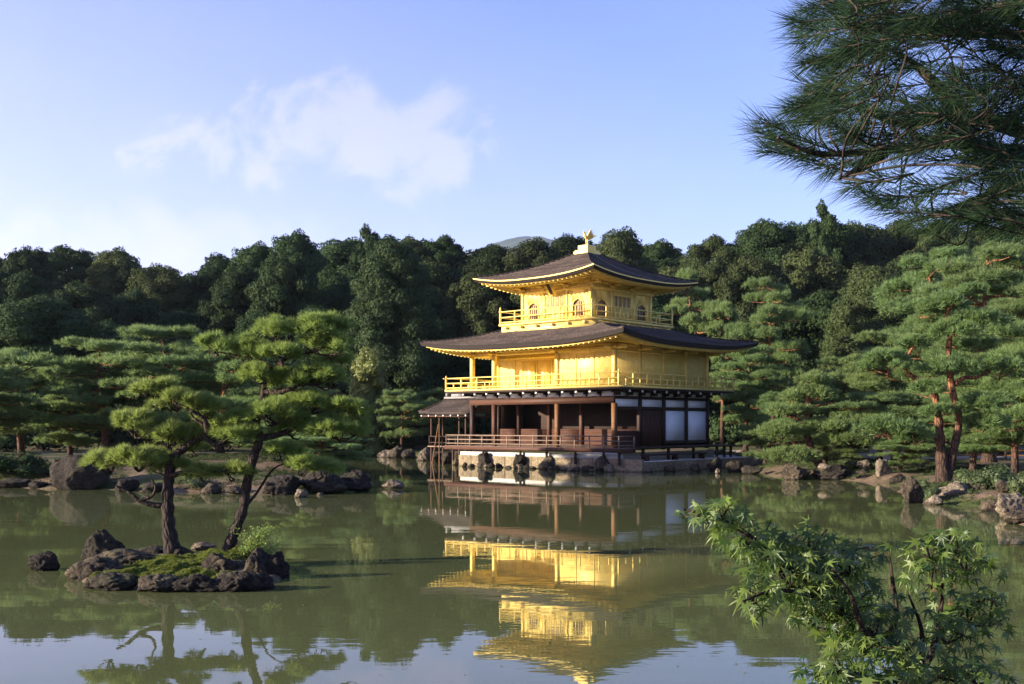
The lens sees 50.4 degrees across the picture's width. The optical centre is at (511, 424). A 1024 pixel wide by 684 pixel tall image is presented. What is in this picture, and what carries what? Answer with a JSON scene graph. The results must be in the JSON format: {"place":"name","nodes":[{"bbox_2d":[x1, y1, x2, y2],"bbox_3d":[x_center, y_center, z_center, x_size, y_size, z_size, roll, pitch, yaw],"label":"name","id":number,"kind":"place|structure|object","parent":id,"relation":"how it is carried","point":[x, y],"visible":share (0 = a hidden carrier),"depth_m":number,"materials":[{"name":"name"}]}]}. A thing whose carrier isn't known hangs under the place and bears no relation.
{"place":"outdoors","nodes":[
{"label":"outdoors","id":0,"kind":"place"},
{"bbox_2d":[82,552,280,589],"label":"islet ground","id":1,"kind":"structure","parent":0,"point":[276,578],"depth_m":16.74,"materials":[{"name":"soil"}]},
{"bbox_2d":[64,556,123,580],"bbox_3d":[-6.303,2.267,16.578,0.881,0.522,0.664,0,0,27],"label":"rock","id":2,"kind":"object","parent":1,"relation":"on","point":[81,570],"visible":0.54,"depth_m":16.38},
{"bbox_2d":[81,528,124,559],"bbox_3d":[-7.079,2.200,18.903,0.609,0.798,0.648,0,0,39],"label":"rock","id":3,"kind":"object","parent":1,"relation":"on","point":[99,542],"visible":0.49,"depth_m":18.71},
{"bbox_2d":[82,571,137,590],"bbox_3d":[-5.747,2.269,15.575,0.849,0.289,0.564,0,0,10],"label":"rock","id":4,"kind":"object","parent":1,"relation":"on","point":[113,581],"visible":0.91,"depth_m":15.41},
{"bbox_2d":[95,548,156,563],"bbox_3d":[-6.189,2.169,17.556,1.051,0.314,0.700,0,0,-13],"label":"rock","id":5,"kind":"object","parent":1,"relation":"on","point":[123,555],"visible":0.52,"depth_m":17.35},
{"bbox_2d":[136,573,180,591],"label":"rock","id":6,"kind":"object","parent":1,"relation":"on","point":[157,582],"visible":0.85,"depth_m":15.23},
{"bbox_2d":[74,374,259,552],"bbox_3d":[-5.692,0.635,18.055,2.999,2.993,1.323,0,0,-13],"label":"island pine","id":7,"kind":"object","parent":1,"relation":"on","point":[207,405],"visible":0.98,"depth_m":17.92,"materials":[{"name":"green plant"}]},
{"bbox_2d":[83,547,250,584],"bbox_3d":[-5.131,2.326,16.924,2.531,0.606,2.884,0,0,0],"label":"moss","id":8,"kind":"object","parent":1,"relation":"on","point":[180,566],"visible":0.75,"depth_m":16.67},
{"bbox_2d":[169,573,221,592],"bbox_3d":[-4.480,2.278,15.445,0.817,0.356,0.568,0,0,-8],"label":"rock","id":9,"kind":"object","parent":1,"relation":"on","point":[193,583],"visible":0.83,"depth_m":15.21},
{"bbox_2d":[214,571,264,591],"bbox_3d":[-3.901,2.247,15.447,0.833,0.352,0.551,0,0,-1],"label":"rock","id":10,"kind":"object","parent":1,"relation":"on","point":[235,581],"visible":0.91,"depth_m":15.30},
{"bbox_2d":[228,520,282,556],"bbox_3d":[-4.160,2.034,17.992,0.692,0.920,0.954,0,0,32],"label":"lacy bush","id":11,"kind":"object","parent":1,"relation":"on","point":[254,541],"visible":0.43,"depth_m":17.94,"materials":[{"name":"green plant"}]},
{"bbox_2d":[191,309,375,550],"bbox_3d":[-3.825,0.122,18.390,3.119,4.173,1.617,0,0,0],"label":"island pine","id":12,"kind":"object","parent":1,"relation":"on","point":[329,330],"visible":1,"depth_m":18.11,"materials":[{"name":"green plant"}]},
{"bbox_2d":[0,452,1023,683],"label":"pond water","id":13,"kind":"structure","parent":0,"point":[475,562],"depth_m":15.76,"materials":[{"name":"liquid"}]},
{"bbox_2d":[27,550,58,570],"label":"rock","id":14,"kind":"object","parent":13,"relation":"in","point":[47,560],"visible":0.88,"depth_m":17.41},
{"bbox_2d":[0,416,1023,525],"bbox_3d":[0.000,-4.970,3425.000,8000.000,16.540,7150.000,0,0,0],"label":"ground","id":15,"kind":"structure","parent":0,"point":[141,477],"depth_m":44.85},
{"bbox_2d":[0,362,48,446],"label":"pine tree","id":16,"kind":"object","parent":15,"relation":"on","point":[8,383],"visible":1,"depth_m":44.45,"materials":[{"name":"green plant"}]},
{"bbox_2d":[0,451,50,474],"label":"shrub","id":17,"kind":"object","parent":15,"relation":"on","point":[8,465],"visible":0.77,"depth_m":41.50,"materials":[{"name":"green plant"}]},
{"bbox_2d":[0,268,60,306],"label":"broadleaf tree","id":18,"kind":"object","parent":15,"relation":"on","point":[24,285],"visible":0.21,"depth_m":111.06,"materials":[{"name":"green plant"}]},
{"bbox_2d":[0,244,67,291],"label":"broadleaf tree","id":19,"kind":"object","parent":15,"relation":"on","point":[19,260],"visible":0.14,"depth_m":127.17,"materials":[{"name":"green plant"}]},
{"bbox_2d":[0,345,95,457],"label":"pine tree","id":20,"kind":"object","parent":15,"relation":"on","point":[18,356],"visible":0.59,"depth_m":47.50,"materials":[{"name":"green plant"}]},
{"bbox_2d":[0,294,120,449],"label":"broadleaf tree","id":21,"kind":"object","parent":15,"relation":"on","point":[36,324],"visible":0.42,"depth_m":75.83,"materials":[{"name":"green plant"}]},
{"bbox_2d":[24,429,97,450],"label":"shrub","id":22,"kind":"object","parent":15,"relation":"on","point":[40,446],"visible":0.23,"depth_m":73.94,"materials":[{"name":"green plant"}]},
{"bbox_2d":[43,244,95,287],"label":"broadleaf tree","id":23,"kind":"object","parent":15,"relation":"on","point":[63,259],"visible":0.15,"depth_m":139.28,"materials":[{"name":"green plant"}]},
{"bbox_2d":[29,391,118,454],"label":"pine tree","id":24,"kind":"object","parent":15,"relation":"on","point":[67,437],"visible":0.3,"depth_m":50.54,"materials":[{"name":"green plant"}]},
{"bbox_2d":[49,454,110,489],"bbox_3d":[-15.604,1.955,39.375,2.072,1.766,1.465,0,0,6],"label":"rock","id":25,"kind":"object","parent":15,"relation":"on","point":[65,473],"visible":0.67,"depth_m":38.89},
{"bbox_2d":[44,279,132,327],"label":"broadleaf tree","id":26,"kind":"object","parent":15,"relation":"on","point":[98,306],"visible":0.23,"depth_m":107.15,"materials":[{"name":"green plant"}]},
{"bbox_2d":[32,335,162,451],"bbox_3d":[-18.375,-1.052,48.152,5.793,5.770,5.613,0,0,6],"label":"pine tree","id":27,"kind":"object","parent":15,"relation":"on","point":[75,386],"visible":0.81,"depth_m":47.15,"materials":[{"name":"green plant"}]},
{"bbox_2d":[63,406,159,448],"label":"tree","id":28,"kind":"object","parent":15,"relation":"on","point":[116,437],"visible":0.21,"depth_m":78.13,"materials":[{"name":"green plant"}]},
{"bbox_2d":[84,246,141,296],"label":"broadleaf tree","id":29,"kind":"object","parent":15,"relation":"on","point":[107,272],"visible":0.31,"depth_m":130.55,"materials":[{"name":"green plant"}]},
{"bbox_2d":[111,289,162,325],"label":"broadleaf tree","id":30,"kind":"object","parent":15,"relation":"on","point":[138,306],"visible":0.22,"depth_m":116.84,"materials":[{"name":"green plant"}]},
{"bbox_2d":[106,334,190,445],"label":"pine tree","id":31,"kind":"object","parent":15,"relation":"on","point":[167,340],"visible":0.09,"depth_m":92.31,"materials":[{"name":"green plant"}]},
{"bbox_2d":[123,262,193,315],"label":"broadleaf tree","id":32,"kind":"object","parent":15,"relation":"on","point":[167,288],"visible":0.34,"depth_m":127.08,"materials":[{"name":"green plant"}]},
{"bbox_2d":[99,323,231,451],"bbox_3d":[-15.880,-1.432,49.992,6.398,6.577,6.603,0,0,-37],"label":"pine tree","id":33,"kind":"object","parent":15,"relation":"on","point":[141,349],"visible":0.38,"depth_m":48.62,"materials":[{"name":"green plant"}]},
{"bbox_2d":[148,308,209,341],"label":"broadleaf tree","id":34,"kind":"object","parent":15,"relation":"on","point":[184,318],"visible":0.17,"depth_m":115.43,"materials":[{"name":"green plant"}]},
{"bbox_2d":[184,252,234,334],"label":"broadleaf tree","id":35,"kind":"object","parent":15,"relation":"on","point":[200,283],"visible":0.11,"depth_m":131.66,"materials":[{"name":"green plant"}]},
{"bbox_2d":[145,350,292,453],"bbox_3d":[-12.473,-0.963,47.673,7.002,5.044,5.874,0,0,-20],"label":"pine tree","id":36,"kind":"object","parent":15,"relation":"on","point":[223,373],"visible":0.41,"depth_m":46.75,"materials":[{"name":"green plant"}]},
{"bbox_2d":[197,263,259,337],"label":"broadleaf tree","id":37,"kind":"object","parent":15,"relation":"on","point":[226,308],"visible":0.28,"depth_m":114.67,"materials":[{"name":"green plant"}]},
{"bbox_2d":[224,240,270,336],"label":"broadleaf tree","id":38,"kind":"object","parent":15,"relation":"on","point":[253,255],"visible":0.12,"depth_m":129.62,"materials":[{"name":"green plant"}]},
{"bbox_2d":[226,309,287,436],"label":"broadleaf tree","id":39,"kind":"object","parent":15,"relation":"on","point":[246,324],"visible":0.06,"depth_m":91.89,"materials":[{"name":"green plant"}]},
{"bbox_2d":[262,474,300,494],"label":"rock","id":40,"kind":"object","parent":15,"relation":"on","point":[284,484],"visible":0.89,"depth_m":36.09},
{"bbox_2d":[244,250,331,341],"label":"broadleaf tree","id":41,"kind":"object","parent":15,"relation":"on","point":[282,275],"visible":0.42,"depth_m":107.45,"materials":[{"name":"green plant"}]},
{"bbox_2d":[264,228,329,289],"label":"broadleaf tree","id":42,"kind":"object","parent":15,"relation":"on","point":[303,244],"visible":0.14,"depth_m":128.62,"materials":[{"name":"green plant"}]},
{"bbox_2d":[253,428,376,461],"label":"pine tree","id":43,"kind":"object","parent":15,"relation":"on","point":[312,441],"visible":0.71,"depth_m":41.30,"materials":[{"name":"green plant"}]},
{"bbox_2d":[298,470,347,493],"bbox_3d":[-6.480,2.115,37.160,1.903,1.168,1.470,0,0,13],"label":"rock","id":44,"kind":"object","parent":15,"relation":"on","point":[329,483],"visible":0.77,"depth_m":36.66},
{"bbox_2d":[313,266,356,319],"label":"broadleaf tree","id":45,"kind":"object","parent":15,"relation":"on","point":[334,286],"visible":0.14,"depth_m":113.27,"materials":[{"name":"green plant"}]},
{"bbox_2d":[317,236,363,271],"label":"broadleaf tree","id":46,"kind":"object","parent":15,"relation":"on","point":[336,253],"visible":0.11,"depth_m":142.40,"materials":[{"name":"green plant"}]},
{"bbox_2d":[341,470,371,491],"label":"rock","id":47,"kind":"object","parent":15,"relation":"on","point":[358,481],"visible":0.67,"depth_m":37.70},
{"bbox_2d":[352,223,378,279],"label":"broadleaf tree","id":48,"kind":"object","parent":15,"relation":"on","point":[369,237],"visible":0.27,"depth_m":129.65,"materials":[{"name":"green plant"}]},
{"bbox_2d":[341,346,393,455],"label":"yellow green tree","id":49,"kind":"object","parent":15,"relation":"on","point":[363,384],"visible":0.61,"depth_m":81.29,"materials":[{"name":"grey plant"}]},
{"bbox_2d":[334,240,450,449],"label":"feathery conifer","id":50,"kind":"object","parent":15,"relation":"on","point":[392,311],"visible":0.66,"depth_m":87.88,"materials":[{"name":"green plant"}]},
{"bbox_2d":[374,389,431,447],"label":"pine tree","id":51,"kind":"object","parent":15,"relation":"on","point":[394,397],"visible":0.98,"depth_m":78.61,"materials":[{"name":"green plant"}]},
{"bbox_2d":[402,387,454,449],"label":"pine tree","id":52,"kind":"object","parent":15,"relation":"on","point":[439,392],"visible":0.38,"depth_m":82.55,"materials":[{"name":"green plant"}]},
{"bbox_2d":[417,316,460,444],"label":"broadleaf tree","id":53,"kind":"object","parent":15,"relation":"on","point":[445,333],"visible":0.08,"depth_m":95.73,"materials":[{"name":"green plant"}]},
{"bbox_2d":[417,234,466,277],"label":"broadleaf tree","id":54,"kind":"object","parent":15,"relation":"on","point":[445,249],"visible":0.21,"depth_m":139.53,"materials":[{"name":"green plant"}]},
{"bbox_2d":[418,256,465,327],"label":"broadleaf tree","id":55,"kind":"object","parent":15,"relation":"on","point":[443,280],"visible":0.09,"depth_m":115.56,"materials":[{"name":"green plant"}]},
{"bbox_2d":[436,332,498,441],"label":"broadleaf tree","id":56,"kind":"object","parent":15,"relation":"on","point":[460,368],"visible":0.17,"depth_m":95.59,"materials":[{"name":"green plant"}]},
{"bbox_2d":[440,267,516,336],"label":"broadleaf tree","id":57,"kind":"object","parent":15,"relation":"on","point":[470,298],"visible":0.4,"depth_m":107.56,"materials":[{"name":"green plant"}]},
{"bbox_2d":[460,243,512,276],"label":"broadleaf tree","id":58,"kind":"object","parent":15,"relation":"on","point":[487,259],"visible":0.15,"depth_m":137.53,"materials":[{"name":"green plant"}]},
{"bbox_2d":[1,451,1023,504],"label":"grass","id":59,"kind":"structure","parent":15,"relation":"on","point":[350,469],"depth_m":43.45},
{"bbox_2d":[502,237,561,307],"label":"broadleaf tree","id":60,"kind":"object","parent":15,"relation":"on","point":[533,252],"visible":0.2,"depth_m":134.54,"materials":[{"name":"green plant"}]},
{"bbox_2d":[550,232,599,256],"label":"broadleaf tree","id":61,"kind":"object","parent":15,"relation":"on","point":[567,245],"visible":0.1,"depth_m":147.19,"materials":[{"name":"green plant"}]},
{"bbox_2d":[459,455,770,471],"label":"retaining wall","id":62,"kind":"structure","parent":15,"relation":"on","point":[631,465],"depth_m":56.39,"materials":[{"name":"beige stone"}]},
{"bbox_2d":[595,225,658,272],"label":"broadleaf tree","id":63,"kind":"object","parent":15,"relation":"on","point":[624,242],"visible":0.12,"depth_m":127.33,"materials":[{"name":"green plant"}]},
{"bbox_2d":[569,453,746,461],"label":"terrace","id":64,"kind":"structure","parent":15,"relation":"on","point":[719,456],"depth_m":60.52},
{"bbox_2d":[418,229,758,465],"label":"golden pavilion","id":65,"kind":"structure","parent":64,"relation":"on","point":[585,355],"depth_m":59.34,"materials":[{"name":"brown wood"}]},
{"bbox_2d":[642,410,661,445],"bbox_3d":[7.386,0.230,57.769,0.045,1.940,1.994,0,0,42],"label":"timber door","id":66,"kind":"structure","parent":65,"relation":"in","point":[651,419],"depth_m":57.81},
{"bbox_2d":[641,238,684,271],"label":"broadleaf tree","id":67,"kind":"object","parent":15,"relation":"on","point":[662,253],"visible":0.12,"depth_m":147.80,"materials":[{"name":"green plant"}]},
{"bbox_2d":[664,265,728,396],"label":"pine tree","id":68,"kind":"object","parent":15,"relation":"on","point":[694,317],"visible":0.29,"depth_m":91.29,"materials":[{"name":"green plant"}]},
{"bbox_2d":[676,233,736,270],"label":"broadleaf tree","id":69,"kind":"object","parent":15,"relation":"on","point":[706,250],"visible":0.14,"depth_m":136.67,"materials":[{"name":"green plant"}]},
{"bbox_2d":[674,255,743,319],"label":"broadleaf tree","id":70,"kind":"object","parent":15,"relation":"on","point":[708,273],"visible":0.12,"depth_m":114.03,"materials":[{"name":"green plant"}]},
{"bbox_2d":[700,297,741,443],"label":"pine tree","id":71,"kind":"object","parent":15,"relation":"on","point":[724,311],"visible":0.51,"depth_m":87.75,"materials":[{"name":"green plant"}]},
{"bbox_2d":[709,409,742,445],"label":"shrub","id":72,"kind":"object","parent":15,"relation":"on","point":[730,437],"visible":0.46,"depth_m":90.11,"materials":[{"name":"green plant"}]},
{"bbox_2d":[709,344,792,451],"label":"pine tree","id":73,"kind":"object","parent":15,"relation":"on","point":[755,389],"visible":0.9,"depth_m":71.17,"materials":[{"name":"green plant"}]},
{"bbox_2d":[713,250,802,322],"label":"broadleaf tree","id":74,"kind":"object","parent":15,"relation":"on","point":[728,287],"visible":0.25,"depth_m":109.47,"materials":[{"name":"green plant"}]},
{"bbox_2d":[725,218,795,266],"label":"broadleaf tree","id":75,"kind":"object","parent":15,"relation":"on","point":[767,239],"visible":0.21,"depth_m":133.88,"materials":[{"name":"green plant"}]},
{"bbox_2d":[735,418,798,463],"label":"pine tree","id":76,"kind":"object","parent":15,"relation":"on","point":[749,433],"visible":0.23,"depth_m":57.66,"materials":[{"name":"green plant"}]},
{"bbox_2d":[722,276,812,440],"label":"pine tree","id":77,"kind":"object","parent":15,"relation":"on","point":[771,314],"visible":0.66,"depth_m":78.86,"materials":[{"name":"green plant"}]},
{"bbox_2d":[743,389,838,463],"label":"pine tree","id":78,"kind":"object","parent":15,"relation":"on","point":[768,401],"visible":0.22,"depth_m":56.03,"materials":[{"name":"green plant"}]},
{"bbox_2d":[772,288,843,416],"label":"broadleaf tree","id":79,"kind":"object","parent":15,"relation":"on","point":[811,331],"visible":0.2,"depth_m":91.21,"materials":[{"name":"green plant"}]},
{"bbox_2d":[772,245,844,321],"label":"broadleaf tree","id":80,"kind":"object","parent":15,"relation":"on","point":[808,271],"visible":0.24,"depth_m":116.73,"materials":[{"name":"green plant"}]},
{"bbox_2d":[775,431,868,463],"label":"pine tree","id":81,"kind":"object","parent":15,"relation":"on","point":[836,452],"visible":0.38,"depth_m":52.15,"materials":[{"name":"green plant"}]},
{"bbox_2d":[808,198,843,285],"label":"tree","id":82,"kind":"object","parent":15,"relation":"on","point":[830,226],"visible":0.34,"depth_m":129.51,"materials":[{"name":"green plant"}]},
{"bbox_2d":[789,217,864,280],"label":"broadleaf tree","id":83,"kind":"object","parent":15,"relation":"on","point":[845,239],"visible":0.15,"depth_m":132.34,"materials":[{"name":"green plant"}]},
{"bbox_2d":[753,367,909,467],"bbox_3d":[14.100,-0.155,47.741,7.238,4.778,3.529,0,0,0],"label":"leaning pine","id":84,"kind":"object","parent":15,"relation":"on","point":[834,435],"visible":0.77,"depth_m":47.36,"materials":[{"name":"green plant"}]},
{"bbox_2d":[816,294,846,413],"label":"broadleaf tree","id":85,"kind":"object","parent":15,"relation":"on","point":[828,331],"visible":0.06,"depth_m":87.58,"materials":[{"name":"green plant"}]},
{"bbox_2d":[795,355,885,458],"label":"pine tree","id":86,"kind":"object","parent":15,"relation":"on","point":[825,360],"visible":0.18,"depth_m":61.29,"materials":[{"name":"green plant"}]},
{"bbox_2d":[669,494,1019,683],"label":"maple tree","id":87,"kind":"object","parent":15,"relation":"on","point":[819,590],"visible":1,"depth_m":2.94,"materials":[{"name":"green plant"}]},
{"bbox_2d":[819,265,914,447],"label":"feathery tree","id":88,"kind":"object","parent":15,"relation":"on","point":[860,313],"visible":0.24,"depth_m":82.55,"materials":[{"name":"green plant"}]},
{"bbox_2d":[838,219,901,268],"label":"broadleaf tree","id":89,"kind":"object","parent":15,"relation":"on","point":[875,246],"visible":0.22,"depth_m":137.05,"materials":[{"name":"green plant"}]},
{"bbox_2d":[727,0,1023,260],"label":"overhanging pine","id":90,"kind":"object","parent":15,"relation":"on","point":[956,96],"visible":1,"depth_m":3.01,"materials":[{"name":"green plant"}]},
{"bbox_2d":[821,391,934,468],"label":"pine tree","id":91,"kind":"object","parent":15,"relation":"on","point":[876,401],"visible":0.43,"depth_m":47.85,"materials":[{"name":"green plant"}]},
{"bbox_2d":[826,329,947,460],"bbox_3d":[19.976,-1.546,58.281,7.000,7.114,6.783,0,0,16],"label":"pine tree","id":92,"kind":"object","parent":15,"relation":"on","point":[869,380],"visible":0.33,"depth_m":57.41,"materials":[{"name":"green plant"}]},
{"bbox_2d":[879,218,923,255],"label":"broadleaf tree","id":93,"kind":"object","parent":15,"relation":"on","point":[905,246],"visible":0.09,"depth_m":141.84,"materials":[{"name":"green plant"}]},
{"bbox_2d":[867,439,947,471],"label":"pine tree","id":94,"kind":"object","parent":15,"relation":"on","point":[911,456],"visible":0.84,"depth_m":45.51,"materials":[{"name":"green plant"}]},
{"bbox_2d":[885,247,947,283],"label":"broadleaf tree","id":95,"kind":"object","parent":15,"relation":"on","point":[900,269],"visible":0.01,"depth_m":108.19,"materials":[{"name":"green plant"}]},
{"bbox_2d":[871,245,988,452],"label":"pine tree","id":96,"kind":"object","parent":15,"relation":"on","point":[889,289],"visible":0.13,"depth_m":69.45,"materials":[{"name":"green plant"}]},
{"bbox_2d":[871,333,990,465],"bbox_3d":[19.975,-1.113,49.874,7.036,6.308,5.902,0,0,41],"label":"pine tree","id":97,"kind":"object","parent":15,"relation":"on","point":[925,354],"visible":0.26,"depth_m":49.17,"materials":[{"name":"green plant"}]},
{"bbox_2d":[850,280,1023,481],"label":"red pine","id":98,"kind":"object","parent":15,"relation":"on","point":[946,302],"visible":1,"depth_m":36.08,"materials":[{"name":"green plant"}]},
{"bbox_2d":[878,278,995,447],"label":"pine tree","id":99,"kind":"object","parent":15,"relation":"on","point":[904,328],"visible":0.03,"depth_m":65.25,"materials":[{"name":"green plant"}]},
{"bbox_2d":[916,219,976,259],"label":"broadleaf tree","id":100,"kind":"object","parent":15,"relation":"on","point":[924,244],"visible":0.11,"depth_m":134.26,"materials":[{"name":"green plant"}]},
{"bbox_2d":[907,240,1023,461],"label":"pine tree","id":101,"kind":"object","parent":15,"relation":"on","point":[977,272],"visible":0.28,"depth_m":53.51,"materials":[{"name":"green plant"}]},
{"bbox_2d":[913,394,1020,470],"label":"pine tree","id":102,"kind":"object","parent":15,"relation":"on","point":[971,449],"visible":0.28,"depth_m":44.75,"materials":[{"name":"green plant"}]},
{"bbox_2d":[928,369,1023,474],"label":"pine tree","id":103,"kind":"object","parent":15,"relation":"on","point":[998,436],"visible":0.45,"depth_m":41.47,"materials":[{"name":"green plant"}]},
{"bbox_2d":[966,462,1015,489],"bbox_3d":[14.941,1.664,33.512,1.452,0.962,2.044,0,0,36],"label":"shrub","id":104,"kind":"object","parent":15,"relation":"on","point":[990,477],"visible":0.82,"depth_m":32.98,"materials":[{"name":"green plant"}]},
{"bbox_2d":[960,282,1023,405],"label":"pine tree","id":105,"kind":"object","parent":15,"relation":"on","point":[1015,307],"visible":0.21,"depth_m":47.11,"materials":[{"name":"green plant"}]},
{"bbox_2d":[974,317,1023,431],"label":"pine tree","id":106,"kind":"object","parent":15,"relation":"on","point":[1014,330],"visible":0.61,"depth_m":39.58,"materials":[{"name":"green plant"}]},
{"bbox_2d":[995,492,1023,517],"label":"rock","id":107,"kind":"object","parent":15,"relation":"on","point":[1005,503],"visible":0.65,"depth_m":26.89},
{"bbox_2d":[0,0,1023,276],"label":"sky","id":108,"kind":"structure","parent":0,"point":[173,133],"materials":[{"name":"blue"}]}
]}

